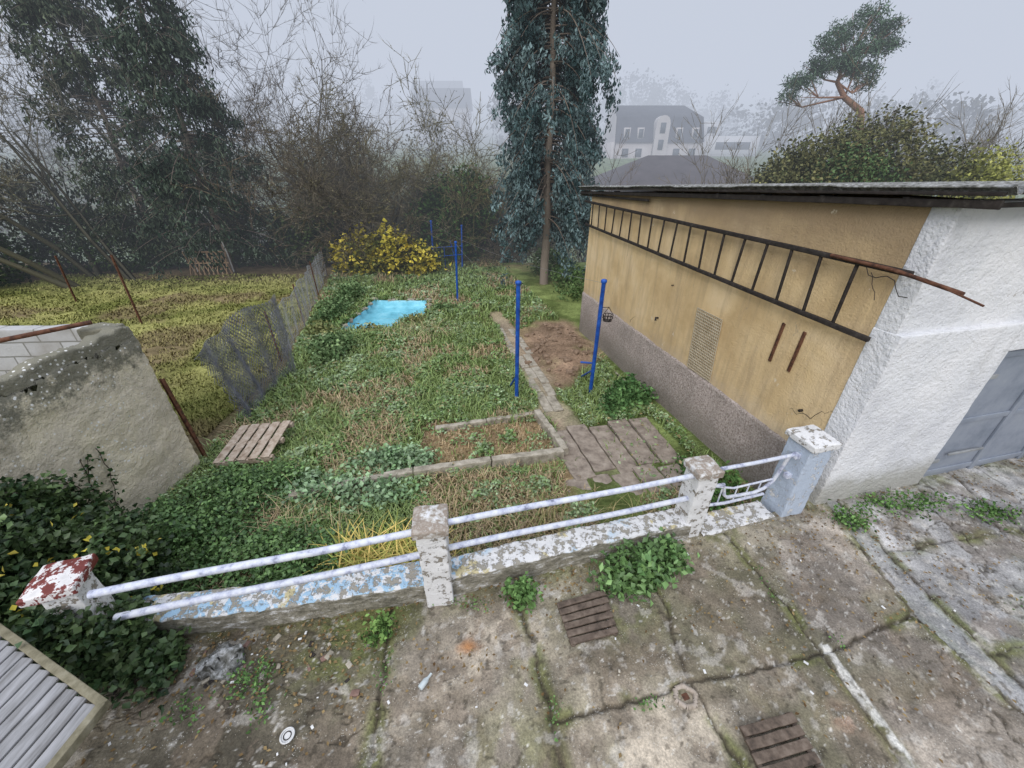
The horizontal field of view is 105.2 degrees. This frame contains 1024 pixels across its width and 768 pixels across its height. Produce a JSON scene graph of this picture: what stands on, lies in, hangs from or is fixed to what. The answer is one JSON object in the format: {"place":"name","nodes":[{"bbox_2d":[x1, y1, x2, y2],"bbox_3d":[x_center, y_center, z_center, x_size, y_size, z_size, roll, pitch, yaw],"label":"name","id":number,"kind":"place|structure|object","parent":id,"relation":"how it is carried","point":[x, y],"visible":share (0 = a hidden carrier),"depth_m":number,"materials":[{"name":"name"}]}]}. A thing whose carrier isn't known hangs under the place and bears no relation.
{"place":"outdoors","nodes":[
{"label":"outdoors","id":0,"kind":"place"},
{"bbox_2d":[0,132,81,273],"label":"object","id":1,"kind":"object","parent":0,"point":[31,190],"visible":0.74,"depth_m":19.16,"materials":[{"name":"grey plant"}]},
{"bbox_2d":[0,273,324,436],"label":"lawn grass","id":2,"kind":"structure","parent":0,"point":[210,410],"depth_m":14.20,"materials":[{"name":"green plant"}]},
{"bbox_2d":[340,297,431,331],"bbox_3d":[-4.454,-2.471,14.318,2.903,0.286,3.945,0,29,0],"label":"tarp","id":3,"kind":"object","parent":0,"point":[381,312],"depth_m":15.13,"materials":[{"name":"blue plastic"}]},
{"bbox_2d":[410,81,462,95],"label":"roof","id":4,"kind":"structure","parent":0,"point":[447,84],"depth_m":114.87,"materials":[{"name":"stone"}]},
{"bbox_2d":[0,98,1023,566],"bbox_3d":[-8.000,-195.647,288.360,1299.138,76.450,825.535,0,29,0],"label":"ground","id":5,"kind":"structure","parent":0,"point":[566,310],"depth_m":15.06,"materials":[{"name":"plant"}]},
{"bbox_2d":[0,155,47,275],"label":"bare tree","id":6,"kind":"object","parent":5,"relation":"on","point":[7,178],"visible":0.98,"depth_m":16.73,"materials":[{"name":"brown plant"}]},
{"bbox_2d":[0,134,80,288],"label":"bare tree","id":7,"kind":"object","parent":5,"relation":"on","point":[61,283],"visible":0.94,"depth_m":17.02,"materials":[{"name":"brown plant"}]},
{"bbox_2d":[0,29,102,276],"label":"bare tree","id":8,"kind":"object","parent":5,"relation":"on","point":[82,268],"visible":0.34,"depth_m":19.40,"materials":[{"name":"brown plant"}]},
{"bbox_2d":[0,15,135,279],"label":"bare tree","id":9,"kind":"object","parent":5,"relation":"on","point":[126,273],"visible":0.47,"depth_m":18.09,"materials":[{"name":"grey plant"}]},
{"bbox_2d":[0,503,162,617],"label":"leaves","id":10,"kind":"object","parent":5,"relation":"on","point":[13,607],"visible":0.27,"depth_m":3.64,"materials":[{"name":"yellow plant"}]},
{"bbox_2d":[0,322,199,549],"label":"ruined outhouse","id":11,"kind":"structure","parent":5,"relation":"on","point":[70,398],"depth_m":5.12,"materials":[{"name":"concrete"}]},
{"bbox_2d":[0,320,92,342],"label":"rusty bar","id":12,"kind":"object","parent":11,"relation":"on","point":[43,331],"visible":1,"depth_m":4.99,"materials":[{"name":"metal"}]},
{"bbox_2d":[37,446,126,516],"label":"wall vine","id":13,"kind":"object","parent":11,"relation":"attached to","point":[92,476],"depth_m":4.97,"materials":[{"name":"green plant"}]},
{"bbox_2d":[0,468,199,717],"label":"ivy mass","id":14,"kind":"object","parent":5,"relation":"on","point":[101,654],"visible":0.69,"depth_m":3.63,"materials":[{"name":"green plant"}]},
{"bbox_2d":[0,0,231,265],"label":"conifer tree","id":15,"kind":"object","parent":5,"relation":"on","point":[35,14],"visible":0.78,"depth_m":17.70,"materials":[{"name":"green plant"}]},
{"bbox_2d":[0,0,243,270],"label":"bare tree","id":16,"kind":"object","parent":5,"relation":"on","point":[16,93],"visible":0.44,"depth_m":16.63,"materials":[{"name":"grey plant"}]},
{"bbox_2d":[0,189,349,286],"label":"ivy hedge","id":17,"kind":"object","parent":5,"relation":"on","point":[44,252],"visible":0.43,"depth_m":20.65,"materials":[{"name":"green plant"}]},
{"bbox_2d":[159,378,208,459],"bbox_3d":[-5.328,0.658,6.407,0.070,1.754,0.182,-7,30,-12],"label":"rusty fence post","id":18,"kind":"object","parent":5,"relation":"on","point":[168,391],"visible":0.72,"depth_m":6.33,"materials":[{"name":"metal"}]},
{"bbox_2d":[82,0,295,280],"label":"conifer tree","id":19,"kind":"object","parent":5,"relation":"on","point":[170,37],"visible":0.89,"depth_m":16.95,"materials":[{"name":"green plant"}]},
{"bbox_2d":[181,251,232,274],"bbox_3d":[-15.470,-6.141,19.941,2.106,1.184,0.047,-2,30,-4],"label":"wooden trellis","id":20,"kind":"object","parent":5,"relation":"on","point":[206,262],"visible":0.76,"depth_m":19.95,"materials":[{"name":"brown wood"}]},
{"bbox_2d":[50,0,386,260],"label":"bare tree","id":21,"kind":"object","parent":5,"relation":"on","point":[237,45],"visible":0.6,"depth_m":21.07,"materials":[{"name":"brown plant"}]},
{"bbox_2d":[134,454,354,593],"bbox_3d":[-3.551,1.952,5.535,3.774,1.142,2.786,0,29,0],"label":"nettle patch","id":22,"kind":"object","parent":5,"relation":"on","point":[245,542],"visible":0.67,"depth_m":5.13,"materials":[{"name":"green plant"}]},
{"bbox_2d":[194,294,295,421],"bbox_3d":[-5.630,-0.597,8.510,0.563,2.020,2.634,-2,30,-4],"label":"fence panel","id":23,"kind":"object","parent":5,"relation":"on","point":[237,394],"visible":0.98,"depth_m":8.37,"materials":[{"name":"metal"}]},
{"bbox_2d":[212,420,293,467],"bbox_3d":[-4.566,1.045,7.000,0.933,0.194,1.038,-3,30,-5],"label":"wooden pallet","id":24,"kind":"object","parent":5,"relation":"on","point":[245,443],"visible":0.94,"depth_m":6.92,"materials":[{"name":"brown wood"}]},
{"bbox_2d":[153,44,354,275],"bbox_3d":[-12.632,-9.833,21.797,9.341,14.257,12.085,-21,36,-32],"label":"bare shrub","id":25,"kind":"object","parent":5,"relation":"on","point":[251,135],"visible":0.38,"depth_m":19.77,"materials":[{"name":"brown plant"}]},
{"bbox_2d":[0,107,560,262],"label":"valley trees","id":26,"kind":"object","parent":5,"relation":"on","point":[66,162],"visible":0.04,"depth_m":46.18,"materials":[{"name":"grey plant"}]},
{"bbox_2d":[221,476,368,562],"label":"dead grass tuft","id":27,"kind":"object","parent":5,"relation":"on","point":[288,513],"visible":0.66,"depth_m":5.51,"materials":[{"name":"yellow plant"}]},
{"bbox_2d":[179,48,416,265],"bbox_3d":[-10.116,-10.622,21.428,11.675,11.670,11.587,0,29,0],"label":"bare shrub","id":28,"kind":"object","parent":5,"relation":"on","point":[348,114],"visible":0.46,"depth_m":19.04,"materials":[{"name":"brown plant"}]},
{"bbox_2d":[270,252,326,359],"bbox_3d":[-7.889,-3.761,15.290,0.244,1.676,11.677,-9,31,-15],"label":"chain link fence","id":29,"kind":"object","parent":5,"relation":"on","point":[306,292],"visible":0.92,"depth_m":13.34,"materials":[{"name":"metal"}]},
{"bbox_2d":[221,39,414,258],"bbox_3d":[-10.347,-12.369,23.595,10.834,11.511,13.520,0,29,0],"label":"bare shrub","id":30,"kind":"object","parent":5,"relation":"on","point":[280,136],"visible":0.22,"depth_m":19.57,"materials":[{"name":"brown plant"}]},
{"bbox_2d":[239,387,418,443],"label":"dead grass tuft","id":31,"kind":"object","parent":5,"relation":"on","point":[327,414],"visible":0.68,"depth_m":7.98,"materials":[{"name":"beige plant"}]},
{"bbox_2d":[229,87,452,279],"bbox_3d":[-9.151,-9.385,18.610,10.143,8.592,8.964,24,37,35],"label":"bare shrub","id":32,"kind":"object","parent":5,"relation":"on","point":[321,192],"visible":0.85,"depth_m":17.29,"materials":[{"name":"brown plant"}]},
{"bbox_2d":[255,437,441,518],"bbox_3d":[-2.579,1.575,6.291,2.766,0.863,1.720,0,29,0],"label":"nettle patch","id":33,"kind":"object","parent":5,"relation":"on","point":[388,455],"visible":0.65,"depth_m":6.00,"materials":[{"name":"green plant"}]},
{"bbox_2d":[237,97,461,256],"bbox_3d":[-7.828,-10.942,21.339,10.752,8.675,12.403,20,35,31],"label":"bare shrub","id":34,"kind":"object","parent":5,"relation":"on","point":[415,182],"visible":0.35,"depth_m":20.14,"materials":[{"name":"brown plant"}]},
{"bbox_2d":[302,310,426,337],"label":"pond plants","id":35,"kind":"object","parent":5,"relation":"on","point":[329,327],"visible":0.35,"depth_m":12.51,"materials":[{"name":"green plant"}]},
{"bbox_2d":[235,62,510,264],"bbox_3d":[-6.014,-11.931,24.668,18.830,12.304,12.472,0,29,0],"label":"bare shrub","id":36,"kind":"object","parent":5,"relation":"on","point":[393,144],"visible":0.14,"depth_m":21.94,"materials":[{"name":"brown plant"}]},
{"bbox_2d":[305,103,440,242],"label":"bare shrub","id":37,"kind":"object","parent":5,"relation":"on","point":[380,172],"visible":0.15,"depth_m":20.41,"materials":[{"name":"brown plant"}]},
{"bbox_2d":[297,510,453,576],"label":"daylily clump","id":38,"kind":"object","parent":5,"relation":"on","point":[359,555],"visible":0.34,"depth_m":4.94,"materials":[{"name":"yellow plant"}]},
{"bbox_2d":[298,280,457,365],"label":"garden shrub","id":39,"kind":"object","parent":5,"relation":"on","point":[347,291],"visible":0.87,"depth_m":13.15,"materials":[{"name":"green plant"}]},
{"bbox_2d":[330,230,447,275],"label":"yellow leaf bush","id":40,"kind":"object","parent":5,"relation":"on","point":[384,267],"visible":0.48,"depth_m":19.80,"materials":[{"name":"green plant"}]},
{"bbox_2d":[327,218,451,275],"bbox_3d":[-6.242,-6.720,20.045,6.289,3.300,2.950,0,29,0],"label":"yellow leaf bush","id":41,"kind":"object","parent":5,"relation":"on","point":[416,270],"visible":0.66,"depth_m":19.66,"materials":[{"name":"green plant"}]},
{"bbox_2d":[127,508,691,635],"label":"garden wall","id":42,"kind":"structure","parent":5,"relation":"on","point":[399,585],"depth_m":4.04,"materials":[{"name":"paint"}]},
{"bbox_2d":[288,409,568,498],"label":"concrete kerb","id":43,"kind":"structure","parent":5,"relation":"on","point":[561,450],"depth_m":6.69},
{"bbox_2d":[276,168,586,263],"bbox_3d":[-4.804,-10.003,24.154,19.248,6.504,5.854,0,29,0],"label":"bramble hedge","id":44,"kind":"object","parent":5,"relation":"on","point":[428,243],"visible":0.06,"depth_m":23.65,"materials":[{"name":"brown plant"}]},
{"bbox_2d":[415,107,472,144],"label":"walls","id":45,"kind":"structure","parent":5,"relation":"on","point":[451,111],"depth_m":90.17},
{"bbox_2d":[413,88,472,110],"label":"roof","id":46,"kind":"structure","parent":45,"relation":"on","point":[465,101],"depth_m":89.50,"materials":[{"name":"stone"}]},
{"bbox_2d":[135,259,756,594],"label":"garden weeds","id":47,"kind":"object","parent":5,"relation":"on","point":[455,381],"visible":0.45,"depth_m":8.27,"materials":[{"name":"green plant"}]},
{"bbox_2d":[384,103,511,203],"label":"bare shrub","id":48,"kind":"object","parent":5,"relation":"on","point":[465,133],"visible":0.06,"depth_m":24.55,"materials":[{"name":"brown plant"}]},
{"bbox_2d":[396,163,511,263],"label":"laurel bush","id":49,"kind":"object","parent":5,"relation":"on","point":[433,205],"visible":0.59,"depth_m":21.76,"materials":[{"name":"green plant"}]},
{"bbox_2d":[360,37,552,276],"bbox_3d":[-2.485,-10.643,20.551,8.298,11.942,12.183,-22,36,-34],"label":"bare shrub","id":50,"kind":"object","parent":5,"relation":"on","point":[451,194],"visible":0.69,"depth_m":19.76,"materials":[{"name":"brown plant"}]},
{"bbox_2d":[414,470,588,551],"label":"dead grass tuft","id":51,"kind":"object","parent":5,"relation":"on","point":[504,507],"visible":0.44,"depth_m":5.64,"materials":[{"name":"beige plant"}]},
{"bbox_2d":[477,194,541,265],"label":"bare shrub","id":52,"kind":"object","parent":5,"relation":"on","point":[491,243],"visible":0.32,"depth_m":22.26,"materials":[{"name":"brown plant"}]},
{"bbox_2d":[0,63,1023,162],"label":"distant trees","id":53,"kind":"object","parent":5,"relation":"on","point":[974,108],"visible":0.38,"depth_m":81.44,"materials":[{"name":"grey plant"}]},
{"bbox_2d":[510,280,521,396],"bbox_3d":[0.033,-0.896,8.386,0.119,2.810,0.784,-8,30,-13],"label":"clothesline pole","id":54,"kind":"object","parent":5,"relation":"on","point":[517,332],"visible":0.87,"depth_m":7.98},
{"bbox_2d":[484,0,620,285],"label":"blue spruce tree","id":55,"kind":"object","parent":5,"relation":"on","point":[538,179],"visible":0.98,"depth_m":14.79,"materials":[{"name":"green plant"}]},
{"bbox_2d":[526,247,585,301],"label":"garden shrub","id":56,"kind":"object","parent":5,"relation":"on","point":[575,282],"visible":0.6,"depth_m":17.70,"materials":[{"name":"green plant"}]},
{"bbox_2d":[523,323,592,387],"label":"soil clods","id":57,"kind":"object","parent":5,"relation":"on","point":[549,361],"visible":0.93,"depth_m":10.95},
{"bbox_2d":[519,488,655,532],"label":"dead grass tuft","id":58,"kind":"object","parent":5,"relation":"on","point":[632,514],"visible":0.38,"depth_m":5.61,"materials":[{"name":"beige plant"}]},
{"bbox_2d":[580,279,606,394],"bbox_3d":[1.760,-1.052,8.711,0.302,2.899,1.424,0,29,0],"label":"clothesline pole","id":59,"kind":"object","parent":5,"relation":"on","point":[600,309],"visible":0.87,"depth_m":8.12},
{"bbox_2d":[600,105,616,158],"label":"gable wall","id":60,"kind":"structure","parent":5,"relation":"on","point":[609,144],"depth_m":65.91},
{"bbox_2d":[590,372,658,419],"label":"broadleaf weeds","id":61,"kind":"object","parent":5,"relation":"on","point":[621,394],"visible":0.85,"depth_m":8.34,"materials":[{"name":"green plant"}]},
{"bbox_2d":[557,417,694,494],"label":"garden slabs","id":62,"kind":"structure","parent":5,"relation":"on","point":[590,445],"depth_m":6.97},
{"bbox_2d":[614,142,701,158],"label":"walls","id":63,"kind":"structure","parent":5,"relation":"on","point":[645,147],"depth_m":64.31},
{"bbox_2d":[614,105,703,141],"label":"roof","id":64,"kind":"structure","parent":63,"relation":"on","point":[634,117],"depth_m":63.46,"materials":[{"name":"stone"}]},
{"bbox_2d":[624,115,699,154],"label":"dormers and bay","id":65,"kind":"object","parent":5,"relation":"on","point":[657,134],"visible":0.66,"depth_m":62.94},
{"bbox_2d":[621,123,698,156],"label":"windows","id":66,"kind":"structure","parent":65,"relation":"attached to","point":[660,144],"depth_m":63.35,"materials":[{"name":"grey glass"}]},
{"bbox_2d":[592,155,756,191],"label":"hall","id":67,"kind":"structure","parent":5,"relation":"on","point":[671,167],"depth_m":41.13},
{"bbox_2d":[670,450,747,510],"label":"broadleaf weeds","id":68,"kind":"object","parent":5,"relation":"on","point":[732,477],"visible":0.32,"depth_m":6.06,"materials":[{"name":"green plant"}]},
{"bbox_2d":[700,121,760,155],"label":"flat roofed house","id":69,"kind":"structure","parent":5,"relation":"on","point":[717,148],"depth_m":68.52,"materials":[{"name":"white paint"}]},
{"bbox_2d":[700,127,750,150],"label":"windows","id":70,"kind":"structure","parent":69,"relation":"in","point":[719,145],"depth_m":68.38,"materials":[{"name":"grey glass"}]},
{"bbox_2d":[699,500,774,536],"bbox_3d":[-2.802,2.600,4.339,12.591,1.023,0.504,-5,30,-9],"label":"retaining edge","id":71,"kind":"object","parent":5,"relation":"on","point":[724,520],"visible":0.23,"depth_m":5.03,"materials":[{"name":"paint"}]},
{"bbox_2d":[655,67,857,183],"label":"bare shrub","id":72,"kind":"object","parent":5,"relation":"on","point":[747,172],"visible":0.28,"depth_m":19.61,"materials":[{"name":"brown plant"}]},
{"bbox_2d":[760,437,833,516],"bbox_3d":[3.600,1.419,5.119,0.343,1.700,0.348,-6,30,-11],"label":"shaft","id":73,"kind":"object","parent":5,"relation":"on","point":[782,497],"visible":0.48,"depth_m":4.87,"materials":[{"name":"paint"}]},
{"bbox_2d":[709,452,800,506],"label":"pipe gate","id":74,"kind":"structure","parent":73,"relation":"attached to","point":[785,475],"depth_m":4.85,"materials":[{"name":"metal"}]},
{"bbox_2d":[785,425,842,453],"bbox_3d":[3.601,0.642,4.682,0.405,0.124,0.412,-7,30,-12],"label":"cap","id":75,"kind":"object","parent":73,"relation":"on","point":[813,439],"visible":1,"depth_m":4.61,"materials":[{"name":"white paint"}]},
{"bbox_2d":[578,181,1023,504],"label":"plastered shed","id":76,"kind":"structure","parent":5,"relation":"on","point":[926,380],"depth_m":5.18,"materials":[{"name":"paint"}]},
{"bbox_2d":[584,200,914,341],"bbox_3d":[3.001,-2.793,7.624,0.049,0.818,8.448,-6,30,-11],"label":"wooden ladder","id":77,"kind":"object","parent":76,"relation":"attached to","point":[824,321],"visible":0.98,"depth_m":5.70,"materials":[{"name":"brown wood"}]},
{"bbox_2d":[830,254,984,306],"bbox_3d":[3.889,-1.089,3.960,0.049,0.160,1.502,-6,30,-11],"label":"rusty pipe","id":78,"kind":"object","parent":76,"relation":"attached to","point":[928,282],"visible":1,"depth_m":3.83,"materials":[{"name":"metal"}]},
{"bbox_2d":[923,349,1023,476],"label":"garage door","id":79,"kind":"structure","parent":76,"relation":"in","point":[991,430],"depth_m":5.46,"materials":[{"name":"grey paint"}]},
{"bbox_2d":[775,0,911,129],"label":"pine tree","id":80,"kind":"object","parent":5,"relation":"on","point":[859,49],"visible":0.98,"depth_m":21.46,"materials":[{"name":"green plant"}]},
{"bbox_2d":[780,138,920,182],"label":"evergreen bush","id":81,"kind":"object","parent":5,"relation":"on","point":[884,173],"visible":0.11,"depth_m":17.06,"materials":[{"name":"green plant"}]},
{"bbox_2d":[780,42,960,182],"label":"bare shrub","id":82,"kind":"object","parent":5,"relation":"on","point":[852,112],"visible":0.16,"depth_m":18.31,"materials":[{"name":"brown plant"}]},
{"bbox_2d":[745,97,1002,198],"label":"evergreen bush","id":83,"kind":"object","parent":5,"relation":"on","point":[778,169],"visible":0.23,"depth_m":17.62,"materials":[{"name":"green plant"}]},
{"bbox_2d":[908,76,1023,198],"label":"bare shrub","id":84,"kind":"object","parent":5,"relation":"on","point":[992,141],"visible":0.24,"depth_m":19.16,"materials":[{"name":"brown plant"}]},
{"bbox_2d":[917,137,1023,198],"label":"evergreen bush","id":85,"kind":"object","parent":5,"relation":"on","point":[1005,164],"visible":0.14,"depth_m":17.18,"materials":[{"name":"green plant"}]},
{"bbox_2d":[0,0,1023,99],"label":"sky","id":86,"kind":"structure","parent":0,"point":[710,45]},
{"bbox_2d":[33,458,1023,767],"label":"concrete terrace","id":87,"kind":"structure","parent":0,"point":[971,718],"depth_m":3.55,"materials":[{"name":"concrete"}]},
{"bbox_2d":[0,623,111,767],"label":"slatted wooden table","id":88,"kind":"object","parent":87,"relation":"on","point":[36,701],"visible":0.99,"depth_m":2.66,"materials":[{"name":"grey wood"}]},
{"bbox_2d":[15,553,114,633],"bbox_3d":[-3.781,2.239,3.619,0.364,1.553,0.365,-11,31,-18],"label":"fence post","id":89,"kind":"object","parent":87,"relation":"on","point":[68,584],"visible":0.41,"depth_m":3.26,"materials":[{"name":"white paint"}]},
{"bbox_2d":[153,647,286,733],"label":"wall foot weeds","id":90,"kind":"object","parent":87,"relation":"on","point":[247,679],"depth_m":3.34,"materials":[{"name":"green plant"}]},
{"bbox_2d":[195,641,245,680],"bbox_3d":[-2.618,2.528,3.555,0.360,0.280,0.290,0,29,0],"label":"crumpled plastic bag","id":91,"kind":"object","parent":87,"relation":"on","point":[219,662],"visible":0.94,"depth_m":3.50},
{"bbox_2d":[113,633,359,697],"bbox_3d":[-2.409,2.563,3.580,2.186,0.044,0.534,0,29,0],"label":"rubble","id":92,"kind":"object","parent":87,"relation":"on","point":[354,692],"visible":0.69,"depth_m":3.56,"materials":[{"name":"stone"}]},
{"bbox_2d":[357,607,398,652],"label":"wall foot weeds","id":93,"kind":"object","parent":87,"relation":"on","point":[382,622],"depth_m":3.76,"materials":[{"name":"green plant"}]},
{"bbox_2d":[411,504,453,607],"bbox_3d":[-0.758,1.814,3.956,0.338,1.360,0.340,-4,30,-8],"label":"fence post","id":94,"kind":"object","parent":87,"relation":"on","point":[430,530],"visible":0.91,"depth_m":3.70,"materials":[{"name":"white paint"}]},
{"bbox_2d":[87,529,419,620],"bbox_3d":[-2.185,1.733,3.534,2.673,0.573,0.125,-5,30,-9],"label":"pipe railing","id":95,"kind":"object","parent":94,"relation":"attached to","point":[164,579],"visible":0.93,"depth_m":3.50,"materials":[{"name":"metal"}]},
{"bbox_2d":[448,473,694,550],"bbox_3d":[0.715,1.316,4.120,2.784,0.547,0.062,-8,30,-14],"label":"pipe railing","id":96,"kind":"object","parent":94,"relation":"attached to","point":[508,510],"visible":0.94,"depth_m":4.05,"materials":[{"name":"metal"}]},
{"bbox_2d":[498,571,545,613],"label":"wall foot weeds","id":97,"kind":"object","parent":87,"relation":"on","point":[521,589],"depth_m":4.04,"materials":[{"name":"green plant"}]},
{"bbox_2d":[75,472,1023,767],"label":"gravel crumbs","id":98,"kind":"object","parent":87,"relation":"on","point":[593,644],"visible":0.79,"depth_m":3.70,"materials":[{"name":"concrete"}]},
{"bbox_2d":[80,460,1023,767],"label":"fallen leaves","id":99,"kind":"object","parent":87,"relation":"on","point":[532,634],"visible":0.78,"depth_m":3.70,"materials":[{"name":"brown plant"}]},
{"bbox_2d":[557,590,617,646],"bbox_3d":[0.770,2.340,3.946,0.550,0.053,0.460,-6,30,-11],"label":"slatted drain cover","id":100,"kind":"object","parent":87,"relation":"on","point":[564,608],"visible":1,"depth_m":3.91,"materials":[{"name":"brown wood"}]},
{"bbox_2d":[586,526,699,606],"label":"wall foot weeds","id":101,"kind":"object","parent":87,"relation":"on","point":[648,567],"depth_m":4.24,"materials":[{"name":"green plant"}]},
{"bbox_2d":[672,683,697,709],"bbox_3d":[1.488,2.688,3.367,0.212,0.054,0.196,15,33,25],"label":"drain ring","id":102,"kind":"object","parent":87,"relation":"on","point":[685,697],"visible":1,"depth_m":3.36,"materials":[{"name":"metal"}]},
{"bbox_2d":[373,566,1023,745],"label":"weeds","id":103,"kind":"object","parent":87,"relation":"on","point":[643,703],"depth_m":3.43,"materials":[{"name":"green plant"}]},
{"bbox_2d":[674,455,724,537],"bbox_3d":[2.159,1.437,4.696,0.322,1.286,0.320,-6,30,-11],"label":"fence post","id":104,"kind":"object","parent":87,"relation":"on","point":[707,472],"visible":0.8,"depth_m":4.48,"materials":[{"name":"white paint"}]},
{"bbox_2d":[739,712,823,767],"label":"slatted drain cover","id":105,"kind":"object","parent":87,"relation":"on","point":[800,745],"visible":1,"depth_m":3.06,"materials":[{"name":"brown wood"}]},
{"bbox_2d":[823,487,1022,532],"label":"wall foot weeds","id":106,"kind":"object","parent":87,"relation":"on","point":[992,513],"depth_m":5.09,"materials":[{"name":"green plant"}]},
{"bbox_2d":[497,328,563,411],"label":"garden path","id":107,"kind":"structure","parent":0,"point":[549,403],"depth_m":9.65,"materials":[{"name":"concrete"}]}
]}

